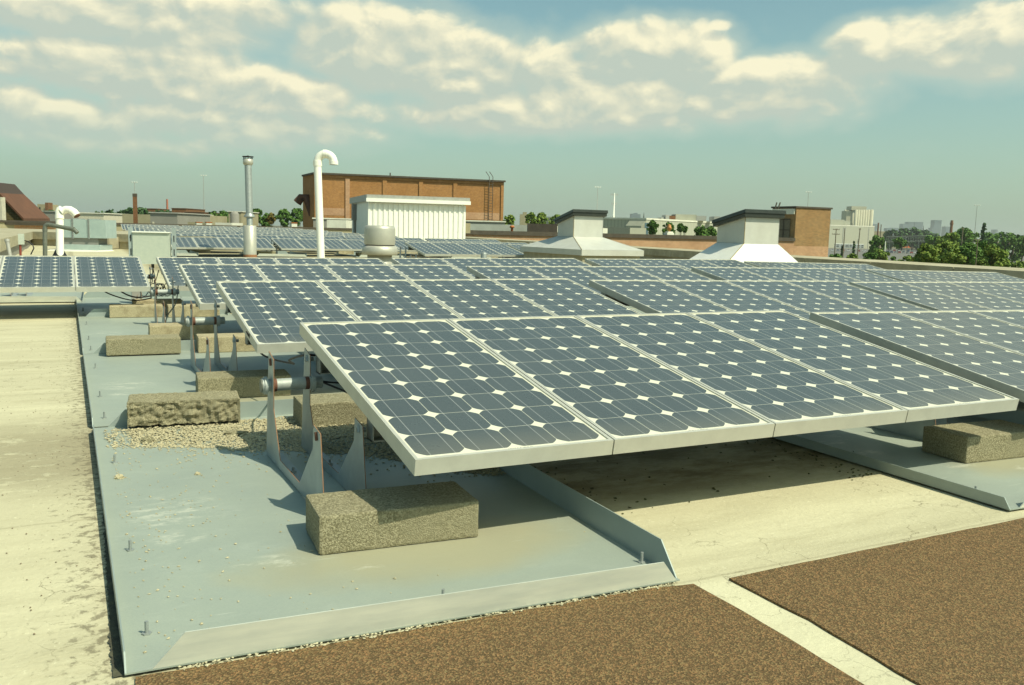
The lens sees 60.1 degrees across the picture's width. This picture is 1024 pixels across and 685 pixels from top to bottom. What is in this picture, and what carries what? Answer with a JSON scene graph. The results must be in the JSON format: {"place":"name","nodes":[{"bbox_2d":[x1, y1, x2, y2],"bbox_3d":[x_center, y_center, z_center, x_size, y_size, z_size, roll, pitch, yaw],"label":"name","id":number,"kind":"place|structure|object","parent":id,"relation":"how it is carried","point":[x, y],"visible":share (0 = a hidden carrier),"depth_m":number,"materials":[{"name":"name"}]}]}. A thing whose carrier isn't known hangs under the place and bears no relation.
{"place":"outdoors","nodes":[
{"label":"outdoors","id":0,"kind":"place"},
{"bbox_2d":[0,197,5,219],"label":"white brick pier","id":1,"kind":"structure","parent":0,"point":[2,209],"depth_m":39.13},
{"bbox_2d":[0,183,49,220],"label":"brown roofed monitor","id":2,"kind":"object","parent":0,"point":[20,205],"visible":1,"depth_m":41.87,"materials":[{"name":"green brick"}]},
{"bbox_2d":[42,211,91,220],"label":"grey long shed","id":3,"kind":"structure","parent":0,"point":[50,215],"depth_m":110.11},
{"bbox_2d":[148,212,211,223],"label":"grey block","id":4,"kind":"structure","parent":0,"point":[168,218],"depth_m":82.12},
{"bbox_2d":[172,208,204,212],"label":"brick terrace","id":5,"kind":"structure","parent":0,"point":[180,210],"depth_m":190.11,"materials":[{"name":"brown"}]},
{"bbox_2d":[227,211,258,225],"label":"tank building","id":6,"kind":"structure","parent":0,"point":[242,219],"depth_m":119.10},
{"bbox_2d":[294,172,505,226],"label":"brick warehouse","id":7,"kind":"structure","parent":0,"point":[340,190],"depth_m":113.79,"materials":[{"name":"brick"}]},
{"bbox_2d":[0,245,1023,684],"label":"roof deck","id":8,"kind":"structure","parent":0,"point":[772,505],"depth_m":2.46,"materials":[{"name":"concrete"}]},
{"bbox_2d":[18,234,34,255],"bbox_3d":[-6.315,-1.134,11.491,0.266,0.545,0.101,6,8,31],"label":"outlet box","id":9,"kind":"object","parent":8,"relation":"on","point":[21,240],"visible":0.81,"depth_m":11.47,"materials":[{"name":"red paint"}]},
{"bbox_2d":[5,222,55,228],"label":"penthouse wall","id":10,"kind":"structure","parent":8,"relation":"on","point":[28,225],"depth_m":36.01,"materials":[{"name":"beige brick"}]},
{"bbox_2d":[0,292,83,302],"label":"ballast tray","id":11,"kind":"object","parent":8,"relation":"on","point":[39,297],"visible":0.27,"depth_m":8.18,"materials":[{"name":"metal"}]},
{"bbox_2d":[42,223,78,255],"bbox_3d":[-6.123,-1.275,12.030,0.490,0.695,0.114,1,7,-6],"label":"bent grey pipe","id":12,"kind":"object","parent":8,"relation":"on","point":[58,226],"visible":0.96,"depth_m":11.98,"materials":[{"name":"plastic"}]},
{"bbox_2d":[52,206,79,255],"bbox_3d":[-6.927,-1.641,13.701,0.446,0.941,0.258,3,7,10],"label":"elbow vent pipe","id":13,"kind":"object","parent":8,"relation":"on","point":[60,211],"visible":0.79,"depth_m":13.66,"materials":[{"name":"white plastic"}]},
{"bbox_2d":[0,255,149,292],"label":"solar rack","id":14,"kind":"object","parent":8,"relation":"on","point":[22,274],"visible":0.99,"depth_m":7.17,"materials":[{"name":"blue glass"}]},
{"bbox_2d":[47,218,116,251],"bbox_3d":[-9.787,-2.433,20.094,1.227,0.754,1.000,1,7,0],"label":"roof duct","id":15,"kind":"object","parent":8,"relation":"on","point":[92,235],"visible":0.89,"depth_m":19.99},
{"bbox_2d":[100,427,124,676],"bbox_3d":[-2.321,0.079,4.985,0.050,0.001,7.803,-2,8,-25],"label":"tar edge","id":16,"kind":"object","parent":8,"relation":"on","point":[115,653],"visible":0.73,"depth_m":1.67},
{"bbox_2d":[75,267,227,317],"bbox_3d":[-3.273,-0.505,7.982,1.183,0.355,2.019,-2,8,-27],"label":"ballast tray","id":17,"kind":"object","parent":8,"relation":"on","point":[92,301],"visible":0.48,"depth_m":8.45,"materials":[{"name":"metal"}]},
{"bbox_2d":[109,304,162,317],"bbox_3d":[-3.004,-0.256,7.076,0.393,0.093,0.190,-2,8,-24],"label":"concrete block","id":18,"kind":"object","parent":17,"relation":"on","point":[129,310],"depth_m":6.99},
{"bbox_2d":[132,298,181,307],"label":"concrete block","id":19,"kind":"object","parent":17,"relation":"on","point":[160,301],"depth_m":7.55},
{"bbox_2d":[128,227,176,282],"bbox_3d":[-4.238,-1.008,10.461,0.520,0.698,0.195,-1,8,-16],"label":"electrical cabinet","id":20,"kind":"object","parent":8,"relation":"on","point":[147,247],"visible":0.82,"depth_m":10.37,"materials":[{"name":"metal"}]},
{"bbox_2d":[78,277,243,353],"bbox_3d":[-2.378,-0.259,6.208,1.183,0.355,2.201,-2,8,-27],"label":"ballast tray","id":21,"kind":"object","parent":8,"relation":"on","point":[94,332],"visible":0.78,"depth_m":6.45,"materials":[{"name":"metal"}]},
{"bbox_2d":[148,322,213,338],"bbox_3d":[-2.176,-0.077,5.821,0.393,0.093,0.190,-2,8,-24],"label":"concrete block","id":22,"kind":"object","parent":21,"relation":"on","point":[182,330],"depth_m":5.74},
{"bbox_2d":[167,304,219,316],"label":"concrete block","id":23,"kind":"object","parent":21,"relation":"on","point":[197,312],"depth_m":7.12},
{"bbox_2d":[0,220,351,232],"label":"parapet","id":24,"kind":"structure","parent":8,"relation":"on","point":[119,228],"depth_m":38.89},
{"bbox_2d":[171,250,198,255],"bbox_3d":[-7.438,-2.079,19.046,1.183,0.355,2.023,-2,8,-27],"label":"ballast tray","id":25,"kind":"object","parent":8,"relation":"on","point":[184,253],"visible":0.26,"depth_m":18.39,"materials":[{"name":"metal"}]},
{"bbox_2d":[171,233,242,237],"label":"solar rack","id":26,"kind":"object","parent":8,"relation":"on","point":[224,235],"visible":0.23,"depth_m":21.54,"materials":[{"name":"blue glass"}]},
{"bbox_2d":[83,299,344,426],"bbox_3d":[-1.444,-0.003,4.358,1.183,0.355,2.019,-2,8,-27],"label":"ballast tray","id":27,"kind":"object","parent":8,"relation":"on","point":[114,382],"visible":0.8,"depth_m":4.50,"materials":[{"name":"metal"}]},
{"bbox_2d":[106,334,180,355],"bbox_3d":[-2.119,0.011,5.089,0.395,0.093,0.192,-2,8,-24],"label":"concrete block","id":28,"kind":"object","parent":27,"relation":"on","point":[142,344],"depth_m":5.01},
{"bbox_2d":[126,390,240,426],"bbox_3d":[-1.238,0.248,3.347,0.396,0.097,0.196,-1,8,-21],"label":"concrete block","id":29,"kind":"object","parent":27,"relation":"on","point":[148,409],"depth_m":3.28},
{"bbox_2d":[196,333,254,352],"bbox_3d":[-1.684,-0.002,5.316,0.393,0.093,0.190,-2,8,-23],"label":"concrete block","id":30,"kind":"object","parent":27,"relation":"on","point":[225,342],"depth_m":5.22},
{"bbox_2d":[195,369,290,397],"bbox_3d":[-1.200,0.183,3.950,0.394,0.094,0.191,-2,8,-22],"label":"concrete block","id":31,"kind":"object","parent":27,"relation":"on","point":[244,383],"depth_m":3.87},
{"bbox_2d":[171,237,275,249],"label":"solar rack","id":32,"kind":"object","parent":8,"relation":"on","point":[211,243],"visible":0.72,"depth_m":19.32,"materials":[{"name":"blue glass"}]},
{"bbox_2d":[242,155,256,256],"bbox_3d":[-5.351,-2.725,17.983,0.274,2.137,0.499,-2,8,-27],"label":"flue stack","id":33,"kind":"object","parent":8,"relation":"on","point":[249,241],"visible":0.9,"depth_m":17.90,"materials":[{"name":"metal"}]},
{"bbox_2d":[156,257,386,290],"bbox_3d":[-2.092,-0.638,8.192,2.136,0.254,1.116,-2,8,-26],"label":"solar rack","id":34,"kind":"object","parent":8,"relation":"on","point":[169,268],"visible":0.12,"depth_m":8.35,"materials":[{"name":"blue glass"}]},
{"bbox_2d":[239,239,306,256],"bbox_3d":[-5.426,-2.165,20.105,1.183,0.355,2.023,-2,8,-27],"label":"ballast tray","id":35,"kind":"object","parent":8,"relation":"on","point":[286,254],"visible":0.67,"depth_m":19.38,"materials":[{"name":"metal"}]},
{"bbox_2d":[256,235,341,245],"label":"solar rack","id":36,"kind":"object","parent":8,"relation":"on","point":[268,237],"visible":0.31,"depth_m":22.35,"materials":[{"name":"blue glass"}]},
{"bbox_2d":[271,238,365,250],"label":"solar rack","id":37,"kind":"object","parent":8,"relation":"on","point":[311,245],"visible":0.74,"depth_m":20.35,"materials":[{"name":"blue glass"}]},
{"bbox_2d":[313,150,337,257],"bbox_3d":[-2.884,-2.025,13.758,0.362,1.914,0.335,-2,8,-27],"label":"hooked vent pipe","id":38,"kind":"object","parent":8,"relation":"on","point":[320,156],"visible":0.98,"depth_m":13.66,"materials":[{"name":"white plastic"}]},
{"bbox_2d":[179,264,472,309],"bbox_3d":[-1.233,-0.419,6.465,2.136,0.254,1.116,-2,8,-26],"label":"solar rack","id":39,"kind":"object","parent":8,"relation":"on","point":[200,281],"visible":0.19,"depth_m":6.58,"materials":[{"name":"blue glass"}]},
{"bbox_2d":[362,225,397,264],"bbox_3d":[-2.089,-1.437,13.984,0.600,0.818,0.600,-2,8,-27],"label":"mushroom vent","id":40,"kind":"object","parent":8,"relation":"on","point":[379,241],"visible":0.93,"depth_m":13.76,"materials":[{"name":"metal"}]},
{"bbox_2d":[343,237,424,241],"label":"solar rack","id":41,"kind":"object","parent":8,"relation":"on","point":[396,239],"visible":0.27,"depth_m":23.54,"materials":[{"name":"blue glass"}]},
{"bbox_2d":[93,348,679,674],"bbox_3d":[-0.549,0.244,2.584,1.183,0.355,2.023,-2,8,-27],"label":"ballast tray","id":42,"kind":"object","parent":8,"relation":"on","point":[532,543],"visible":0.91,"depth_m":2.06,"materials":[{"name":"metal"}]},
{"bbox_2d":[104,416,505,481],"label":"loose gravel","id":43,"kind":"structure","parent":42,"relation":"on","point":[249,437],"depth_m":3.11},
{"bbox_2d":[293,393,366,427],"bbox_3d":[-0.642,0.258,3.462,0.394,0.094,0.191,-2,8,-23],"label":"concrete block","id":44,"kind":"object","parent":43,"relation":"on","point":[338,409],"depth_m":3.36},
{"bbox_2d":[112,453,584,652],"bbox_3d":[-0.491,0.440,2.414,1.056,0.005,1.480,-2,8,-27],"label":"scattered chip","id":45,"kind":"object","parent":42,"relation":"on","point":[179,548],"visible":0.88,"depth_m":2.15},
{"bbox_2d":[306,481,478,554],"bbox_3d":[-0.298,0.427,2.191,0.395,0.093,0.192,-2,8,-23],"label":"concrete block","id":46,"kind":"object","parent":42,"relation":"on","point":[355,520],"depth_m":2.12,"materials":[{"name":"concrete"}]},
{"bbox_2d":[350,194,470,240],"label":"roof shed","id":47,"kind":"structure","parent":8,"relation":"on","point":[423,217],"depth_m":30.48,"materials":[{"name":"white paint"}]},
{"bbox_2d":[395,240,448,251],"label":"solar rack","id":48,"kind":"object","parent":8,"relation":"on","point":[399,244],"visible":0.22,"depth_m":21.50,"materials":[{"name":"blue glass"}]},
{"bbox_2d":[178,582,675,669],"bbox_3d":[-0.101,0.541,1.724,1.031,0.005,0.022,-2,8,-24],"label":"edge chip","id":49,"kind":"object","parent":8,"relation":"on","point":[408,628],"visible":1,"depth_m":1.67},
{"bbox_2d":[216,278,641,353],"bbox_3d":[-0.360,-0.173,4.672,2.136,0.254,1.116,-3,8,-26],"label":"solar rack","id":50,"kind":"object","parent":8,"relation":"on","point":[270,316],"visible":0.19,"depth_m":4.67,"materials":[{"name":"blue glass"}]},
{"bbox_2d":[245,331,315,364],"bbox_3d":[-0.870,0.047,3.412,0.118,0.154,1.085,-2,8,-27],"label":"cable","id":51,"kind":"object","parent":50,"relation":"hanging from","point":[290,359],"visible":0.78,"depth_m":3.58,"materials":[{"name":"black rubber"}]},
{"bbox_2d":[425,238,499,242],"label":"solar rack","id":52,"kind":"object","parent":8,"relation":"on","point":[462,240],"visible":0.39,"depth_m":24.44,"materials":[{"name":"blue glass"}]},
{"bbox_2d":[405,242,523,256],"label":"solar rack","id":53,"kind":"object","parent":8,"relation":"on","point":[459,249],"visible":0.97,"depth_m":17.30,"materials":[{"name":"blue glass"}]},
{"bbox_2d":[391,258,590,278],"bbox_3d":[-0.020,-0.705,8.944,2.136,0.254,1.116,-3,8,-26],"label":"solar rack","id":54,"kind":"object","parent":8,"relation":"on","point":[461,264],"visible":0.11,"depth_m":9.22,"materials":[{"name":"blue glass"}]},
{"bbox_2d":[135,584,863,684],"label":"walkway sheet","id":55,"kind":"object","parent":8,"relation":"on","point":[690,634],"visible":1,"depth_m":1.60,"materials":[{"name":"gravel"}]},
{"bbox_2d":[520,209,643,265],"bbox_3d":[1.259,-1.856,16.502,1.298,1.228,2.322,-2,8,-27],"label":"skylight hood","id":56,"kind":"object","parent":8,"relation":"on","point":[579,237],"visible":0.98,"depth_m":16.28,"materials":[{"name":"metal"}]},
{"bbox_2d":[467,266,713,293],"bbox_3d":[0.830,-0.475,7.268,2.136,0.254,1.116,-2,8,-26],"label":"solar rack","id":57,"kind":"object","parent":8,"relation":"on","point":[583,275],"visible":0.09,"depth_m":7.49,"materials":[{"name":"blue glass"}]},
{"bbox_2d":[299,310,1018,475],"bbox_3d":[0.489,0.088,2.962,2.136,0.254,1.116,-2,8,-27],"label":"solar rack","id":58,"kind":"object","parent":8,"relation":"on","point":[432,396],"visible":1,"depth_m":2.74,"materials":[{"name":"glass"}]},
{"bbox_2d":[585,259,754,270],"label":"solar rack","id":59,"kind":"object","parent":8,"relation":"on","point":[687,264],"visible":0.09,"depth_m":10.22,"materials":[{"name":"blue glass"}]},
{"bbox_2d":[535,440,872,513],"bbox_3d":[0.269,0.328,3.509,1.188,0.008,2.002,-2,8,-27],"label":"dark debris","id":60,"kind":"object","parent":8,"relation":"on","point":[731,461],"visible":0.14,"depth_m":2.91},
{"bbox_2d":[690,209,797,262],"bbox_3d":[3.423,-1.365,13.139,1.507,1.203,0.985,-2,8,-27],"label":"skylight hood","id":61,"kind":"object","parent":8,"relation":"on","point":[747,235],"visible":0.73,"depth_m":13.01,"materials":[{"name":"metal"}]},
{"bbox_2d":[465,237,1023,278],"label":"parapet","id":62,"kind":"structure","parent":8,"relation":"on","point":[660,253],"depth_m":13.84,"materials":[{"name":"concrete"}]},
{"bbox_2d":[588,280,931,318],"bbox_3d":[1.684,-0.233,5.582,2.136,0.254,1.116,-2,8,-27],"label":"solar rack","id":63,"kind":"object","parent":8,"relation":"on","point":[803,298],"visible":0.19,"depth_m":5.63,"materials":[{"name":"blue glass"}]},
{"bbox_2d":[691,267,901,283],"bbox_3d":[2.867,-0.543,8.234,2.136,0.254,1.116,-2,8,-27],"label":"solar rack","id":64,"kind":"object","parent":8,"relation":"on","point":[846,275],"visible":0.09,"depth_m":8.44,"materials":[{"name":"blue glass"}]},
{"bbox_2d":[744,261,886,270],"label":"solar rack","id":65,"kind":"object","parent":8,"relation":"on","point":[801,265],"visible":0.08,"depth_m":11.30,"materials":[{"name":"blue glass"}]},
{"bbox_2d":[729,518,1023,684],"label":"walkway sheet","id":66,"kind":"object","parent":8,"relation":"on","point":[945,609],"visible":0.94,"depth_m":1.87,"materials":[{"name":"gravel"}]},
{"bbox_2d":[772,410,1023,510],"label":"ballast tray","id":67,"kind":"object","parent":8,"relation":"on","point":[895,449],"visible":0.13,"depth_m":3.05,"materials":[{"name":"metal"}]},
{"bbox_2d":[922,420,1023,462],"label":"concrete block","id":68,"kind":"object","parent":67,"relation":"on","point":[977,441],"depth_m":3.10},
{"bbox_2d":[809,310,1023,401],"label":"solar rack","id":69,"kind":"object","parent":8,"relation":"on","point":[984,348],"visible":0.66,"depth_m":3.79,"materials":[{"name":"blue glass"}]},
{"bbox_2d":[849,282,1023,310],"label":"solar rack","id":70,"kind":"object","parent":8,"relation":"on","point":[938,296],"visible":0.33,"depth_m":6.62,"materials":[{"name":"blue glass"}]},
{"bbox_2d":[865,269,1023,281],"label":"solar rack","id":71,"kind":"object","parent":8,"relation":"on","point":[928,276],"visible":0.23,"depth_m":9.58,"materials":[{"name":"blue glass"}]},
{"bbox_2d":[0,0,1023,241],"label":"sky","id":72,"kind":"structure","parent":0,"point":[903,111],"materials":[{"name":"blue"}]},
{"bbox_2d":[470,224,607,232],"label":"flat roof building","id":73,"kind":"structure","parent":0,"point":[492,227],"depth_m":65.34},
{"bbox_2d":[527,223,557,231],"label":"roof monitor","id":74,"kind":"object","parent":73,"relation":"on","point":[541,227],"visible":0.36,"depth_m":60.04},
{"bbox_2d":[603,227,629,233],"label":"green screened building","id":75,"kind":"structure","parent":0,"point":[618,230],"depth_m":120.66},
{"bbox_2d":[258,225,1010,266],"bbox_3d":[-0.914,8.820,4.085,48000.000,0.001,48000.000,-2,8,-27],"label":"city ground","id":76,"kind":"structure","parent":0,"point":[302,226],"depth_m":5646.75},
{"bbox_2d":[79,212,121,222],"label":"cream workshop","id":77,"kind":"structure","parent":76,"relation":"on","point":[106,216],"depth_m":95.07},
{"bbox_2d":[132,193,137,222],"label":"brick chimney","id":78,"kind":"object","parent":76,"relation":"on","point":[135,213],"visible":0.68,"depth_m":85.02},
{"bbox_2d":[122,214,149,223],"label":"tan workshop","id":79,"kind":"structure","parent":76,"relation":"on","point":[142,218],"depth_m":92.06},
{"bbox_2d":[210,216,226,222],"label":"tan store","id":80,"kind":"structure","parent":76,"relation":"on","point":[218,219],"depth_m":105.72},
{"bbox_2d":[275,208,292,226],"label":"leafy tree","id":81,"kind":"object","parent":76,"relation":"on","point":[282,215],"visible":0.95,"depth_m":163.55,"materials":[{"name":"green plant"}]},
{"bbox_2d":[289,208,302,226],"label":"leafy tree","id":82,"kind":"object","parent":76,"relation":"on","point":[298,212],"visible":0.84,"depth_m":170.57,"materials":[{"name":"green plant"}]},
{"bbox_2d":[312,218,351,227],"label":"loading annex","id":83,"kind":"object","parent":76,"relation":"on","point":[324,220],"visible":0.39,"depth_m":100.27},
{"bbox_2d":[327,220,351,227],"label":"white roof box","id":84,"kind":"object","parent":76,"relation":"on","point":[339,223],"visible":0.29,"depth_m":90.07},
{"bbox_2d":[466,220,505,224],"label":"annex","id":85,"kind":"object","parent":76,"relation":"on","point":[484,222],"visible":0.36,"depth_m":100.02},
{"bbox_2d":[536,212,548,223],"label":"leafy tree","id":86,"kind":"object","parent":76,"relation":"on","point":[541,217],"visible":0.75,"depth_m":118.80,"materials":[{"name":"green plant"}]},
{"bbox_2d":[465,230,794,254],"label":"brick wall","id":87,"kind":"structure","parent":76,"relation":"on","point":[694,242],"depth_m":57.64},
{"bbox_2d":[542,214,719,234],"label":"gabled warehouse","id":88,"kind":"structure","parent":76,"relation":"on","point":[691,222],"depth_m":211.76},
{"bbox_2d":[646,219,658,234],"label":"leafy tree","id":89,"kind":"object","parent":76,"relation":"on","point":[652,225],"visible":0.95,"depth_m":119.85,"materials":[{"name":"green plant"}]},
{"bbox_2d":[694,225,709,235],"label":"leafy tree","id":90,"kind":"object","parent":76,"relation":"on","point":[700,231],"visible":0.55,"depth_m":104.73,"materials":[{"name":"green plant"}]},
{"bbox_2d":[828,219,874,248],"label":"beige plant","id":91,"kind":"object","parent":76,"relation":"on","point":[852,233],"visible":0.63,"depth_m":869.32,"materials":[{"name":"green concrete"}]},
{"bbox_2d":[841,206,873,225],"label":"grain silos","id":92,"kind":"object","parent":76,"relation":"on","point":[859,215],"visible":0.58,"depth_m":1170.69,"materials":[{"name":"concrete"}]},
{"bbox_2d":[868,235,886,259],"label":"leafy tree","id":93,"kind":"object","parent":76,"relation":"on","point":[876,242],"visible":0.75,"depth_m":209.37,"materials":[{"name":"green plant"}]},
{"bbox_2d":[883,229,897,249],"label":"leafy tree","id":94,"kind":"object","parent":76,"relation":"on","point":[888,233],"visible":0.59,"depth_m":769.29,"materials":[{"name":"green plant"}]},
{"bbox_2d":[905,227,925,250],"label":"leafy tree","id":95,"kind":"object","parent":76,"relation":"on","point":[915,230],"visible":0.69,"depth_m":782.35,"materials":[{"name":"green plant"}]},
{"bbox_2d":[910,243,940,262],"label":"leafy tree","id":96,"kind":"object","parent":76,"relation":"on","point":[926,252],"visible":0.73,"depth_m":61.70,"materials":[{"name":"green plant"}]},
{"bbox_2d":[930,220,941,235],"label":"skyline tower","id":97,"kind":"structure","parent":76,"relation":"on","point":[936,224],"depth_m":4204.99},
{"bbox_2d":[939,232,959,250],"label":"leafy tree","id":98,"kind":"object","parent":76,"relation":"on","point":[953,237],"visible":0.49,"depth_m":189.79,"materials":[{"name":"green plant"}]},
{"bbox_2d":[936,240,966,263],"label":"leafy tree","id":99,"kind":"object","parent":76,"relation":"on","point":[950,254],"visible":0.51,"depth_m":68.63,"materials":[{"name":"green plant"}]},
{"bbox_2d":[955,227,973,246],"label":"leafy tree","id":100,"kind":"object","parent":76,"relation":"on","point":[968,233],"visible":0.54,"depth_m":259.20,"materials":[{"name":"green plant"}]},
{"bbox_2d":[956,242,982,264],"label":"leafy tree","id":101,"kind":"object","parent":76,"relation":"on","point":[968,250],"visible":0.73,"depth_m":73.55,"materials":[{"name":"green plant"}]},
{"bbox_2d":[974,243,1010,266],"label":"leafy tree","id":102,"kind":"object","parent":76,"relation":"on","point":[997,254],"visible":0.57,"depth_m":66.75,"materials":[{"name":"green plant"}]},
{"bbox_2d":[988,231,1016,254],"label":"leafy tree","id":103,"kind":"object","parent":76,"relation":"on","point":[1005,240],"visible":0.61,"depth_m":304.58,"materials":[{"name":"green plant"}]},
{"bbox_2d":[1008,232,1023,262],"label":"leafy tree","id":104,"kind":"object","parent":76,"relation":"on","point":[1016,255],"visible":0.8,"depth_m":311.44,"materials":[{"name":"green plant"}]},
{"bbox_3d":[-10.761,2.544,18.279,23.500,8.380,44.500,-2,8,-27],"label":"building body","id":105,"kind":"object","parent":76,"relation":"on","visible":0},
{"bbox_2d":[0,228,211,255],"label":"raised roof","id":106,"kind":"structure","parent":105,"relation":"on","point":[34,236],"depth_m":21.52,"materials":[{"name":"concrete"}]},
{"bbox_2d":[771,202,832,256],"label":"brick tower","id":107,"kind":"structure","parent":0,"point":[807,228],"depth_m":63.96,"materials":[{"name":"brown brick"}]},
{"bbox_2d":[779,219,790,237],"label":"boarded window","id":108,"kind":"structure","parent":107,"relation":"in","point":[784,226],"depth_m":64.09,"materials":[{"name":"grey wood"}]},
{"bbox_2d":[875,249,889,259],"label":"shrub","id":109,"kind":"object","parent":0,"point":[882,254],"visible":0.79,"depth_m":102.59,"materials":[{"name":"green plant"}]},
{"bbox_2d":[892,237,907,249],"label":"leafy tree","id":110,"kind":"object","parent":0,"point":[900,242],"visible":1,"depth_m":299.39,"materials":[{"name":"green plant"}]},
{"bbox_2d":[828,248,1023,261],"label":"car park","id":111,"kind":"structure","parent":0,"point":[898,256],"depth_m":578.59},
{"bbox_2d":[886,235,927,253],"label":"steel gantry","id":112,"kind":"object","parent":111,"relation":"on","point":[918,241],"visible":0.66,"depth_m":599.85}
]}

